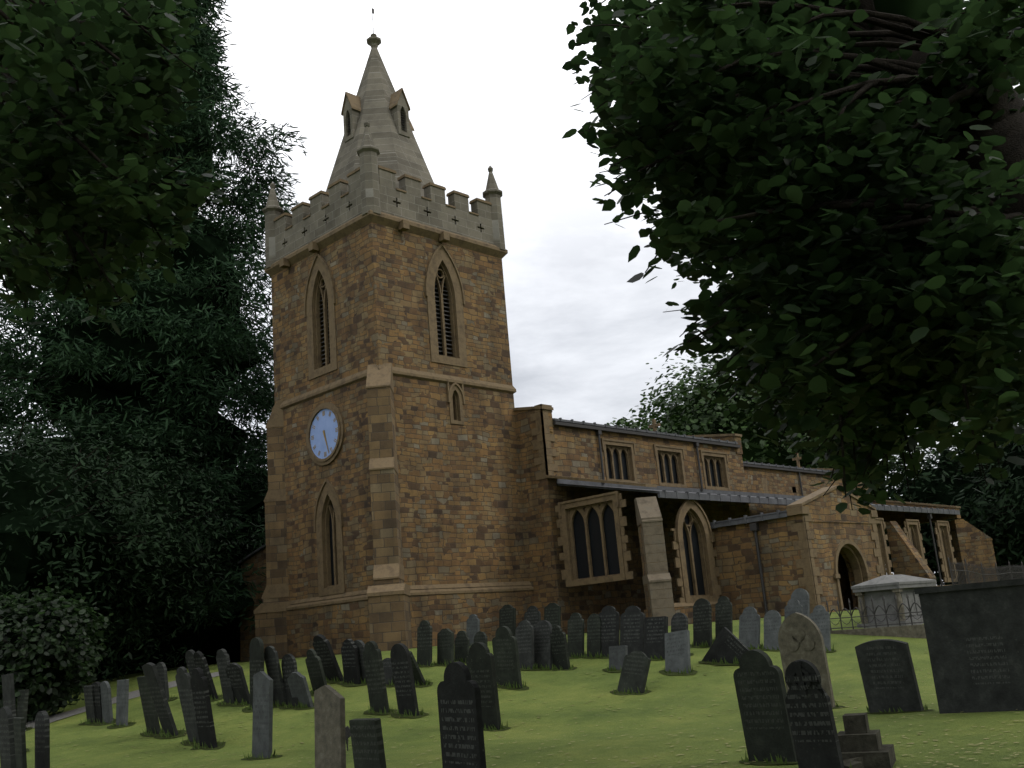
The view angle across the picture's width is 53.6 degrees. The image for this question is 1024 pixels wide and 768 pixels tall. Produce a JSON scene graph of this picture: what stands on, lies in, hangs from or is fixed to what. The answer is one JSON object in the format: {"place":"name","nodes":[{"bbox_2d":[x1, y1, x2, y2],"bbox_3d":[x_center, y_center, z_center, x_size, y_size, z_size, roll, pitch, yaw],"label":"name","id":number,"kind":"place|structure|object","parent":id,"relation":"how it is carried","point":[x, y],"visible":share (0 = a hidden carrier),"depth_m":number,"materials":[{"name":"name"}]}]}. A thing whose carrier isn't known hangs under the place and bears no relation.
{"place":"outdoors","nodes":[
{"label":"outdoors","id":0,"kind":"place"},
{"bbox_2d":[0,452,109,617],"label":"yew tree","id":1,"kind":"object","parent":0,"point":[19,496],"visible":0.53,"depth_m":27.90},
{"bbox_2d":[0,0,232,335],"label":"lime tree","id":2,"kind":"object","parent":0,"point":[80,191],"depth_m":6.01,"materials":[{"name":"plant"}]},
{"bbox_2d":[80,465,196,634],"bbox_3d":[-14.034,5.293,32.670,7.313,5.592,6.913,-18,-19,42],"label":"yew tree","id":3,"kind":"object","parent":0,"point":[120,584],"visible":0.17,"depth_m":31.59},
{"bbox_2d":[0,0,1019,584],"label":"sky","id":4,"kind":"structure","parent":0,"point":[484,83],"materials":[{"name":"white"}]},
{"bbox_2d":[0,610,1023,767],"bbox_3d":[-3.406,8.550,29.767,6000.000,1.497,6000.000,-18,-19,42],"label":"lawn","id":5,"kind":"structure","parent":0,"point":[687,699],"depth_m":17.51,"materials":[{"name":"green plant"}]},
{"bbox_2d":[0,706,15,767],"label":"headstone","id":6,"kind":"object","parent":5,"relation":"on","point":[7,752],"visible":1,"depth_m":15.45,"materials":[{"name":"stone"}]},
{"bbox_2d":[1,673,15,717],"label":"headstone","id":7,"kind":"object","parent":5,"relation":"on","point":[8,690],"visible":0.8,"depth_m":19.47,"materials":[{"name":"stone"}]},
{"bbox_2d":[13,717,26,767],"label":"headstone","id":8,"kind":"object","parent":5,"relation":"on","point":[20,741],"visible":0.73,"depth_m":16.32,"materials":[{"name":"stone"}]},
{"bbox_2d":[16,689,28,729],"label":"headstone","id":9,"kind":"object","parent":5,"relation":"on","point":[22,704],"visible":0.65,"depth_m":22.71,"materials":[{"name":"stone"}]},
{"bbox_2d":[35,711,49,767],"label":"headstone","id":10,"kind":"object","parent":5,"relation":"on","point":[42,740],"visible":1,"depth_m":16.60,"materials":[{"name":"stone"}]},
{"bbox_2d":[0,609,87,698],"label":"holly bush","id":11,"kind":"object","parent":5,"relation":"on","point":[13,636],"visible":0.23,"depth_m":24.11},
{"bbox_2d":[0,582,112,721],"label":"holly bush","id":12,"kind":"object","parent":5,"relation":"on","point":[55,700],"depth_m":23.96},
{"bbox_2d":[83,685,96,722],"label":"headstone","id":13,"kind":"object","parent":5,"relation":"on","point":[89,698],"visible":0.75,"depth_m":21.98,"materials":[{"name":"stone"}]},
{"bbox_2d":[0,390,193,693],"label":"yew tree","id":14,"kind":"object","parent":5,"relation":"on","point":[119,483],"depth_m":27.99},
{"bbox_2d":[100,681,112,722],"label":"headstone","id":15,"kind":"object","parent":5,"relation":"on","point":[106,703],"visible":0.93,"depth_m":21.58,"materials":[{"name":"grey stone"}]},
{"bbox_2d":[25,672,218,730],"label":"path","id":16,"kind":"structure","parent":5,"relation":"on","point":[62,715],"depth_m":24.56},
{"bbox_2d":[116,679,128,725],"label":"headstone","id":17,"kind":"object","parent":5,"relation":"on","point":[122,700],"visible":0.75,"depth_m":21.02,"materials":[{"name":"grey stone"}]},
{"bbox_2d":[137,676,160,733],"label":"headstone","id":18,"kind":"object","parent":5,"relation":"on","point":[150,715],"visible":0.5,"depth_m":19.53,"materials":[{"name":"stone"}]},
{"bbox_2d":[0,0,306,683],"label":"tree","id":19,"kind":"object","parent":5,"relation":"on","point":[207,40],"depth_m":39.31,"materials":[{"name":"plant"}]},
{"bbox_2d":[142,662,177,735],"bbox_3d":[-6.603,6.122,19.174,0.425,1.780,0.071,-19,0,42],"label":"headstone","id":20,"kind":"object","parent":5,"relation":"on","point":[160,701],"visible":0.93,"depth_m":19.10,"materials":[{"name":"stone"}]},
{"bbox_2d":[96,440,267,677],"bbox_3d":[-13.509,6.644,40.543,10.948,9.915,10.965,-18,-19,42],"label":"yew tree","id":21,"kind":"object","parent":5,"relation":"on","point":[233,558],"depth_m":38.55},
{"bbox_2d":[175,666,199,742],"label":"headstone","id":22,"kind":"object","parent":5,"relation":"on","point":[183,678],"visible":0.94,"depth_m":18.32,"materials":[{"name":"stone"}]},
{"bbox_2d":[190,667,217,747],"bbox_3d":[-5.416,5.872,17.865,0.446,1.728,0.085,-19,-11,42],"label":"headstone","id":23,"kind":"object","parent":5,"relation":"on","point":[203,709],"visible":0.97,"depth_m":17.81,"materials":[{"name":"stone"}]},
{"bbox_2d":[193,651,217,698],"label":"headstone","id":24,"kind":"object","parent":5,"relation":"on","point":[199,660],"visible":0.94,"depth_m":22.44,"materials":[{"name":"stone"}]},
{"bbox_2d":[216,649,235,702],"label":"headstone","id":25,"kind":"object","parent":5,"relation":"on","point":[222,659],"visible":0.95,"depth_m":21.85,"materials":[{"name":"stone"}]},
{"bbox_2d":[225,663,249,703],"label":"headstone","id":26,"kind":"object","parent":5,"relation":"on","point":[235,673],"visible":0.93,"depth_m":21.52,"materials":[{"name":"stone"}]},
{"bbox_2d":[240,547,266,661],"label":"aisle walls","id":27,"kind":"structure","parent":5,"relation":"on","point":[258,560],"depth_m":36.91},
{"bbox_2d":[249,637,263,708],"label":"headstone","id":28,"kind":"object","parent":5,"relation":"on","point":[256,654],"visible":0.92,"depth_m":20.99,"materials":[{"name":"stone"}]},
{"bbox_2d":[252,671,272,757],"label":"headstone","id":29,"kind":"object","parent":5,"relation":"on","point":[262,730],"visible":1,"depth_m":16.18,"materials":[{"name":"grey stone"}]},
{"bbox_2d":[264,646,286,704],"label":"headstone","id":30,"kind":"object","parent":5,"relation":"on","point":[272,663],"visible":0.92,"depth_m":20.94,"materials":[{"name":"stone"}]},
{"bbox_2d":[281,654,299,706],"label":"headstone","id":31,"kind":"object","parent":5,"relation":"on","point":[289,664],"visible":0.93,"depth_m":20.79,"materials":[{"name":"stone"}]},
{"bbox_2d":[287,671,313,706],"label":"headstone","id":32,"kind":"object","parent":5,"relation":"on","point":[298,685],"visible":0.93,"depth_m":20.43,"materials":[{"name":"grey stone"}]},
{"bbox_2d":[305,649,326,690],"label":"headstone","id":33,"kind":"object","parent":5,"relation":"on","point":[315,670],"visible":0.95,"depth_m":21.69,"materials":[{"name":"stone"}]},
{"bbox_2d":[313,634,343,680],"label":"headstone","id":34,"kind":"object","parent":5,"relation":"on","point":[323,649],"visible":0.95,"depth_m":22.68,"materials":[{"name":"stone"}]},
{"bbox_2d":[314,685,345,767],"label":"headstone","id":35,"kind":"object","parent":5,"relation":"on","point":[329,725],"visible":1,"depth_m":11.65,"materials":[{"name":"stone"}]},
{"bbox_2d":[341,639,360,683],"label":"headstone","id":36,"kind":"object","parent":5,"relation":"on","point":[350,659],"visible":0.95,"depth_m":22.30,"materials":[{"name":"stone"}]},
{"bbox_2d":[349,718,386,767],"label":"headstone","id":37,"kind":"object","parent":5,"relation":"on","point":[367,743],"visible":1,"depth_m":11.08,"materials":[{"name":"stone"}]},
{"bbox_2d":[363,641,389,712],"bbox_3d":[-2.586,5.761,19.369,0.465,1.680,0.088,-20,-15,42],"label":"headstone","id":38,"kind":"object","parent":5,"relation":"on","point":[375,679],"visible":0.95,"depth_m":19.34,"materials":[{"name":"stone"}]},
{"bbox_2d":[271,222,528,600],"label":"church tower","id":39,"kind":"structure","parent":5,"relation":"on","point":[461,506],"depth_m":33.61,"materials":[{"name":"stone"}]},
{"bbox_2d":[255,427,288,660],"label":"buttress","id":40,"kind":"structure","parent":39,"relation":"attached to","point":[270,628],"depth_m":34.49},
{"bbox_2d":[254,400,291,613],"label":"tower buttress offsets","id":41,"kind":"object","parent":40,"relation":"attached to","point":[276,419],"visible":0.52,"depth_m":34.17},
{"bbox_2d":[310,409,337,458],"bbox_3d":[-6.188,1.652,33.630,1.690,1.690,0.060,-18,-19,42],"label":"clock face","id":42,"kind":"object","parent":39,"relation":"attached to","point":[327,424],"visible":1,"depth_m":33.64},
{"bbox_2d":[326,33,433,196],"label":"spire","id":43,"kind":"structure","parent":39,"relation":"on","point":[400,155],"depth_m":37.30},
{"bbox_2d":[343,92,412,142],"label":"spire windows","id":44,"kind":"structure","parent":43,"relation":"attached to","point":[395,111],"depth_m":37.62,"materials":[{"name":"stone"}]},
{"bbox_2d":[262,120,505,268],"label":"pinnacles","id":45,"kind":"object","parent":39,"relation":"on","point":[368,152],"visible":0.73,"depth_m":37.14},
{"bbox_2d":[275,185,493,260],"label":"parapet wall","id":46,"kind":"structure","parent":39,"relation":"on","point":[338,213],"depth_m":35.31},
{"bbox_2d":[275,168,491,236],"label":"battlements","id":47,"kind":"object","parent":46,"relation":"on","point":[410,187],"visible":0.43,"depth_m":35.57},
{"bbox_2d":[273,165,491,230],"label":"tower parapet copings","id":48,"kind":"object","parent":47,"relation":"on","point":[382,168],"visible":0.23,"depth_m":35.62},
{"bbox_2d":[320,109,452,363],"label":"louvres","id":49,"kind":"object","parent":39,"relation":"in","point":[435,300],"visible":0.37,"depth_m":34.94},
{"bbox_2d":[366,386,411,650],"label":"buttress","id":50,"kind":"structure","parent":39,"relation":"attached to","point":[390,621],"depth_m":30.00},
{"bbox_2d":[366,363,409,596],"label":"tower buttress offsets","id":51,"kind":"object","parent":50,"relation":"attached to","point":[382,376],"visible":0.85,"depth_m":30.32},
{"bbox_2d":[390,643,418,715],"bbox_3d":[-1.990,5.676,18.906,0.497,1.659,0.079,-18,-12,42],"label":"headstone","id":52,"kind":"object","parent":5,"relation":"on","point":[404,682],"visible":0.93,"depth_m":18.88,"materials":[{"name":"stone"}]},
{"bbox_2d":[286,590,534,657],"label":"tower plinth","id":53,"kind":"structure","parent":5,"relation":"on","point":[336,625],"depth_m":32.05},
{"bbox_2d":[417,620,431,665],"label":"headstone","id":54,"kind":"object","parent":5,"relation":"on","point":[424,641],"visible":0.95,"depth_m":24.19,"materials":[{"name":"stone"}]},
{"bbox_2d":[437,628,453,664],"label":"headstone","id":55,"kind":"object","parent":5,"relation":"on","point":[445,643],"visible":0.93,"depth_m":24.14,"materials":[{"name":"stone"}]},
{"bbox_2d":[437,661,485,767],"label":"headstone","id":56,"kind":"object","parent":5,"relation":"on","point":[460,719],"visible":1,"depth_m":10.16,"materials":[{"name":"stone"}]},
{"bbox_2d":[454,631,469,661],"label":"headstone","id":57,"kind":"object","parent":5,"relation":"on","point":[461,644],"visible":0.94,"depth_m":24.59,"materials":[{"name":"stone"}]},
{"bbox_2d":[26,637,927,767],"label":"long grass around stones","id":58,"kind":"object","parent":5,"relation":"on","point":[428,682],"visible":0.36,"depth_m":20.96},
{"bbox_2d":[26,639,933,764],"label":"grass tufts","id":59,"kind":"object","parent":5,"relation":"on","point":[394,714],"visible":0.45,"depth_m":20.73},
{"bbox_2d":[466,642,501,729],"bbox_3d":[-0.484,5.344,17.397,0.622,1.784,0.088,-16,-14,42],"label":"headstone","id":60,"kind":"object","parent":5,"relation":"on","point":[480,663],"visible":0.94,"depth_m":17.31,"materials":[{"name":"stone"}]},
{"bbox_2d":[492,626,521,688],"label":"headstone","id":61,"kind":"object","parent":5,"relation":"on","point":[506,654],"visible":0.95,"depth_m":21.23,"materials":[{"name":"stone"}]},
{"bbox_2d":[499,605,515,635],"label":"headstone","id":62,"kind":"object","parent":5,"relation":"on","point":[507,615],"visible":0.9,"depth_m":29.00,"materials":[{"name":"stone"}]},
{"bbox_2d":[515,620,533,669],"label":"headstone","id":63,"kind":"object","parent":5,"relation":"on","point":[524,633],"visible":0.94,"depth_m":23.39,"materials":[{"name":"stone"}]},
{"bbox_2d":[31,642,1023,767],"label":"fallen leaves","id":64,"kind":"object","parent":5,"relation":"on","point":[690,735],"visible":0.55,"depth_m":13.06,"materials":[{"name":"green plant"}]},
{"bbox_2d":[0,420,245,687],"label":"yew tree","id":65,"kind":"object","parent":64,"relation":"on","point":[198,549],"depth_m":32.16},
{"bbox_2d":[534,620,552,669],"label":"headstone","id":66,"kind":"object","parent":5,"relation":"on","point":[543,656],"visible":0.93,"depth_m":23.46,"materials":[{"name":"stone"}]},
{"bbox_2d":[544,603,560,627],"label":"headstone","id":67,"kind":"object","parent":5,"relation":"on","point":[552,613],"visible":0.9,"depth_m":27.91,"materials":[{"name":"stone"}]},
{"bbox_2d":[550,625,569,668],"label":"headstone","id":68,"kind":"object","parent":5,"relation":"on","point":[559,647],"visible":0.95,"depth_m":23.13,"materials":[{"name":"stone"}]},
{"bbox_2d":[567,613,583,656],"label":"headstone","id":69,"kind":"object","parent":5,"relation":"on","point":[575,636],"visible":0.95,"depth_m":24.82,"materials":[{"name":"stone"}]},
{"bbox_2d":[587,613,600,656],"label":"headstone","id":70,"kind":"object","parent":5,"relation":"on","point":[593,633],"visible":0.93,"depth_m":24.46,"materials":[{"name":"stone"}]},
{"bbox_2d":[598,606,619,656],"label":"headstone","id":71,"kind":"object","parent":5,"relation":"on","point":[610,624],"visible":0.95,"depth_m":24.21,"materials":[{"name":"stone"}]},
{"bbox_2d":[264,88,960,613],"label":"church dressings","id":72,"kind":"structure","parent":5,"relation":"on","point":[328,496],"depth_m":33.89,"materials":[{"name":"stone"}]},
{"bbox_2d":[329,448,949,594],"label":"windows","id":73,"kind":"structure","parent":72,"relation":"in","point":[595,545],"depth_m":33.19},
{"bbox_2d":[873,501,960,528],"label":"lead roof","id":74,"kind":"structure","parent":72,"relation":"attached to","point":[899,518],"depth_m":50.16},
{"bbox_2d":[609,645,627,669],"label":"headstone","id":75,"kind":"object","parent":5,"relation":"on","point":[617,654],"visible":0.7,"depth_m":22.17,"materials":[{"name":"grey stone"}]},
{"bbox_2d":[515,409,749,634],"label":"nave walls","id":76,"kind":"structure","parent":5,"relation":"on","point":[577,453],"depth_m":35.80,"materials":[{"name":"stone"}]},
{"bbox_2d":[237,418,959,563],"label":"church lead roofs","id":77,"kind":"structure","parent":76,"relation":"on","point":[663,492],"depth_m":36.76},
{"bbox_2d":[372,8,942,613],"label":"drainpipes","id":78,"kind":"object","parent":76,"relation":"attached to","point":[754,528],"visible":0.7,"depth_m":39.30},
{"bbox_2d":[620,605,644,653],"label":"headstone","id":79,"kind":"object","parent":5,"relation":"on","point":[632,620],"visible":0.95,"depth_m":23.68,"materials":[{"name":"stone"}]},
{"bbox_2d":[617,651,650,692],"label":"headstone","id":80,"kind":"object","parent":5,"relation":"on","point":[635,670],"visible":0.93,"depth_m":20.02,"materials":[{"name":"stone"}]},
{"bbox_2d":[634,496,674,625],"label":"buttress dressings","id":81,"kind":"object","parent":5,"relation":"on","point":[647,510],"visible":0.94,"depth_m":30.43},
{"bbox_2d":[638,524,672,616],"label":"buttress quoins","id":82,"kind":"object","parent":5,"relation":"on","point":[647,595],"depth_m":30.92,"materials":[{"name":"brown stone"}]},
{"bbox_2d":[644,616,667,658],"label":"headstone","id":83,"kind":"object","parent":5,"relation":"on","point":[655,629],"visible":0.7,"depth_m":23.09,"materials":[{"name":"stone"}]},
{"bbox_2d":[665,630,690,672],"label":"headstone","id":84,"kind":"object","parent":5,"relation":"on","point":[677,650],"visible":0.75,"depth_m":21.32,"materials":[{"name":"grey stone"}]},
{"bbox_2d":[693,598,711,646],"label":"headstone","id":85,"kind":"object","parent":5,"relation":"on","point":[702,620],"visible":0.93,"depth_m":24.16,"materials":[{"name":"stone"}]},
{"bbox_2d":[715,596,732,637],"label":"headstone","id":86,"kind":"object","parent":5,"relation":"on","point":[723,611],"visible":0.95,"depth_m":24.55,"materials":[{"name":"stone"}]},
{"bbox_2d":[702,627,749,663],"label":"headstone","id":87,"kind":"object","parent":5,"relation":"on","point":[728,645],"visible":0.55,"depth_m":21.58,"materials":[{"name":"stone"}]},
{"bbox_2d":[739,606,759,647],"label":"headstone","id":88,"kind":"object","parent":5,"relation":"on","point":[749,625],"visible":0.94,"depth_m":23.38,"materials":[{"name":"grey stone"}]},
{"bbox_2d":[733,649,796,761],"bbox_3d":[2.827,3.749,11.266,0.587,1.562,0.090,-19,-15,42],"label":"headstone","id":89,"kind":"object","parent":5,"relation":"on","point":[760,686],"visible":0.99,"depth_m":11.26,"materials":[{"name":"stone"}]},
{"bbox_2d":[764,610,780,649],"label":"headstone","id":90,"kind":"object","parent":5,"relation":"on","point":[772,621],"visible":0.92,"depth_m":22.96,"materials":[{"name":"grey stone"}]},
{"bbox_2d":[711,488,880,619],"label":"porch walls","id":91,"kind":"structure","parent":5,"relation":"on","point":[736,559],"depth_m":32.59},
{"bbox_2d":[743,463,869,515],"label":"chancel walls","id":92,"kind":"structure","parent":5,"relation":"on","point":[781,482],"depth_m":46.45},
{"bbox_2d":[778,612,835,707],"bbox_3d":[4.851,4.734,16.763,0.800,1.887,0.081,-16,-13,42],"label":"headstone","id":93,"kind":"object","parent":5,"relation":"on","point":[800,636],"visible":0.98,"depth_m":16.76,"materials":[{"name":"stone"}]},
{"bbox_2d":[785,659,843,767],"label":"headstone","id":94,"kind":"object","parent":5,"relation":"on","point":[812,723],"visible":1,"depth_m":9.78,"materials":[{"name":"stone"}]},
{"bbox_2d":[809,605,830,650],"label":"headstone","id":95,"kind":"object","parent":5,"relation":"on","point":[819,616],"visible":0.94,"depth_m":22.54,"materials":[{"name":"grey stone"}]},
{"bbox_2d":[837,713,895,767],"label":"stepped grave base","id":96,"kind":"object","parent":5,"relation":"on","point":[861,744],"visible":0.75,"depth_m":10.20,"materials":[{"name":"stone"}]},
{"bbox_2d":[830,624,925,637],"bbox_3d":[10.164,6.115,25.062,2.690,0.440,4.380,-18,-19,42],"label":"tomb base","id":97,"kind":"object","parent":5,"relation":"on","point":[912,631],"depth_m":23.41,"materials":[{"name":"stone"}]},
{"bbox_2d":[826,594,923,630],"bbox_3d":[10.084,5.554,25.233,2.655,0.740,4.255,-18,-19,42],"label":"iron railing","id":98,"kind":"object","parent":97,"relation":"on","point":[874,615],"visible":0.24,"depth_m":23.82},
{"bbox_2d":[855,639,923,712],"bbox_3d":[5.635,4.519,15.089,0.805,1.420,0.081,-18,-11,42],"label":"headstone","id":99,"kind":"object","parent":5,"relation":"on","point":[888,674],"visible":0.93,"depth_m":15.07,"materials":[{"name":"stone"}]},
{"bbox_2d":[851,574,936,627],"bbox_3d":[9.654,5.552,25.378,1.240,1.540,2.190,-18,-19,42],"label":"chest tomb","id":100,"kind":"object","parent":5,"relation":"on","point":[877,589],"visible":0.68,"depth_m":24.83,"materials":[{"name":"grey stone"}]},
{"bbox_2d":[855,586,934,623],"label":"chest tomb balusters","id":101,"kind":"object","parent":100,"relation":"attached to","point":[897,594],"visible":0.45,"depth_m":24.46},
{"bbox_2d":[885,521,935,579],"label":"buttress","id":102,"kind":"structure","parent":5,"relation":"on","point":[906,558],"depth_m":42.83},
{"bbox_2d":[874,430,1021,585],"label":"tree","id":103,"kind":"object","parent":5,"relation":"on","point":[892,490],"depth_m":63.44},
{"bbox_2d":[909,452,1016,583],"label":"tree","id":104,"kind":"object","parent":5,"relation":"on","point":[945,498],"visible":0.22,"depth_m":63.72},
{"bbox_2d":[914,578,1023,713],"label":"slate monument","id":105,"kind":"object","parent":5,"relation":"on","point":[974,632],"visible":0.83,"depth_m":13.86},
{"bbox_2d":[948,519,997,583],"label":"aisle buttress","id":106,"kind":"structure","parent":5,"relation":"on","point":[971,544],"depth_m":48.23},
{"bbox_2d":[947,558,1023,584],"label":"iron railings","id":107,"kind":"object","parent":5,"relation":"on","point":[1010,571],"visible":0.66,"depth_m":36.56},
{"bbox_2d":[949,423,1023,579],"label":"yew","id":108,"kind":"object","parent":5,"relation":"on","point":[1011,548],"depth_m":57.47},
{"bbox_2d":[661,383,830,467],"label":"tree","id":109,"kind":"object","parent":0,"point":[748,454],"visible":0.11,"depth_m":64.08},
{"bbox_2d":[628,341,878,493],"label":"ash","id":110,"kind":"object","parent":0,"point":[661,401],"depth_m":64.95},
{"bbox_2d":[561,0,1023,514],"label":"lime tree","id":111,"kind":"object","parent":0,"point":[684,46],"depth_m":5.15,"materials":[{"name":"plant"}]},
{"bbox_2d":[999,439,1023,555],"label":"tree","id":112,"kind":"object","parent":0,"point":[1017,472],"visible":0.36,"depth_m":57.95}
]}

